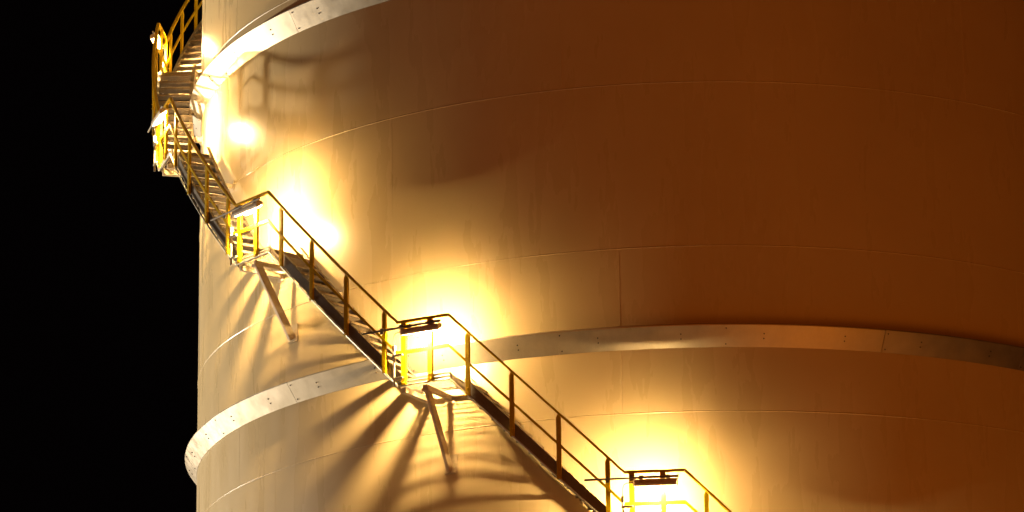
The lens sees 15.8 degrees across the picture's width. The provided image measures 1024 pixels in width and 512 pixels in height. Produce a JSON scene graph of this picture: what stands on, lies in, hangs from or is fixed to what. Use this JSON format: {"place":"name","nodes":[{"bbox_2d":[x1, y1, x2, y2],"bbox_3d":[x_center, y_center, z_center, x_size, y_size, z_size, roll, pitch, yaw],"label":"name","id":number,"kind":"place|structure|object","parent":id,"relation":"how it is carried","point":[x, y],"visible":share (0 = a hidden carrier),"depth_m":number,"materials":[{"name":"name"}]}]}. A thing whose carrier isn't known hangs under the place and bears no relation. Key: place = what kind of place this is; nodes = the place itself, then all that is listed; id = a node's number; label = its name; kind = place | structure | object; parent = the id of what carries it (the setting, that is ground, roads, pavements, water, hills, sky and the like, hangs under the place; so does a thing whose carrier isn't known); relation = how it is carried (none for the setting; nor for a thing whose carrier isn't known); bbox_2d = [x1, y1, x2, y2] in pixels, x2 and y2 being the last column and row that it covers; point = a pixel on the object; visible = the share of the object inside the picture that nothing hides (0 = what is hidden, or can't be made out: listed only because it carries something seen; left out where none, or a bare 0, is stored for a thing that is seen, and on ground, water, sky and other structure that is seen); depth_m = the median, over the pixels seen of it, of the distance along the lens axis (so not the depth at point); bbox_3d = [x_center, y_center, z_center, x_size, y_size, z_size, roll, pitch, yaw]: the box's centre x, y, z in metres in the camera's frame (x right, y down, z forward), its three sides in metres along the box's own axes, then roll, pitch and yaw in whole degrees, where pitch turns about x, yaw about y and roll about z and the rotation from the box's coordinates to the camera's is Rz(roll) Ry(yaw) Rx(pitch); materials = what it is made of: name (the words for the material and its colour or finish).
{"place":"outdoors","nodes":[
{"label":"outdoors","id":0,"kind":"place"},
{"bbox_2d":[0,0,201,511],"label":"sky","id":1,"kind":"structure","parent":0,"point":[100,249],"materials":[{"name":"black"}]},
{"label":"ground","id":2,"kind":"structure","parent":0,"visible":0},
{"bbox_2d":[185,0,1023,511],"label":"storage tank","id":3,"kind":"object","parent":2,"relation":"on","point":[749,254],"visible":0.93,"depth_m":63.81,"materials":[{"name":"metal"}]},
{"bbox_2d":[151,23,202,169],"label":"stair flight","id":4,"kind":"object","parent":3,"relation":"attached to","point":[183,90],"visible":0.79,"depth_m":72.79,"materials":[{"name":"metal"}]},
{"bbox_2d":[158,24,198,87],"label":"stair landing","id":5,"kind":"object","parent":3,"relation":"attached to","point":[163,64],"visible":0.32,"depth_m":74.70,"materials":[{"name":"metal"}]},
{"bbox_2d":[150,31,168,57],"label":"stair lamp","id":6,"kind":"object","parent":5,"relation":"on","point":[152,36],"visible":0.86,"depth_m":74.69,"materials":[{"name":"white glass"}]},
{"bbox_2d":[153,99,208,178],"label":"stair landing","id":7,"kind":"object","parent":3,"relation":"attached to","point":[169,170],"visible":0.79,"depth_m":70.24,"materials":[{"name":"metal"}]},
{"bbox_2d":[147,105,166,132],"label":"stair lamp","id":8,"kind":"object","parent":7,"relation":"on","point":[158,117],"visible":1,"depth_m":70.07,"materials":[{"name":"metal"}]},
{"bbox_2d":[167,0,201,81],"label":"stair flight","id":9,"kind":"object","parent":3,"relation":"attached to","point":[190,54],"visible":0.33,"depth_m":76.44,"materials":[{"name":"metal"}]},
{"bbox_2d":[169,97,271,271],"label":"stair flight","id":10,"kind":"object","parent":3,"relation":"attached to","point":[193,189],"visible":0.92,"depth_m":67.97,"materials":[{"name":"metal"}]},
{"bbox_2d":[229,191,298,343],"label":"stair landing","id":11,"kind":"object","parent":3,"relation":"attached to","point":[263,265],"visible":0.91,"depth_m":65.87,"materials":[{"name":"paint"}]},
{"bbox_2d":[210,198,262,226],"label":"stair lamp","id":12,"kind":"object","parent":11,"relation":"attached to","point":[239,210],"visible":1,"depth_m":65.92,"materials":[{"name":"metal"}]},
{"bbox_2d":[267,190,418,389],"bbox_3d":[-2.907,0.606,64.465,3.036,4.154,1.000,-14,-21,37],"label":"stair flight","id":13,"kind":"object","parent":3,"relation":"attached to","point":[316,285],"visible":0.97,"depth_m":64.17,"materials":[{"name":"metal"}]},
{"bbox_2d":[392,313,463,474],"bbox_3d":[-1.332,2.379,62.824,1.063,2.542,1.051,-9,-19,24],"label":"stair landing","id":14,"kind":"object","parent":3,"relation":"attached to","point":[429,384],"visible":0.98,"depth_m":62.71,"materials":[{"name":"paint"}]},
{"bbox_2d":[361,319,441,344],"bbox_3d":[-1.894,1.329,62.795,1.562,0.345,0.164,-10,-19,26],"label":"stair lamp","id":15,"kind":"object","parent":14,"relation":"on","point":[407,329],"visible":1,"depth_m":62.63,"materials":[{"name":"metal"}]},
{"bbox_2d":[448,313,624,511],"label":"stair flight","id":16,"kind":"object","parent":3,"relation":"attached to","point":[476,393],"visible":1,"depth_m":61.51,"materials":[{"name":"metal"}]},
{"bbox_2d":[621,468,685,511],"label":"stair landing","id":17,"kind":"object","parent":3,"relation":"attached to","point":[631,504],"visible":1,"depth_m":60.68,"materials":[{"name":"paint"}]},
{"bbox_2d":[584,474,678,495],"bbox_3d":[1.963,3.763,60.679,1.562,0.345,0.164,-2,-17,5],"label":"stair lamp","id":18,"kind":"object","parent":17,"relation":"on","point":[659,482],"visible":1,"depth_m":60.63,"materials":[{"name":"metal"}]},
{"bbox_2d":[685,469,731,511],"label":"stair flight","id":19,"kind":"object","parent":3,"relation":"attached to","point":[707,493],"visible":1,"depth_m":60.60,"materials":[{"name":"metal"}]}
]}

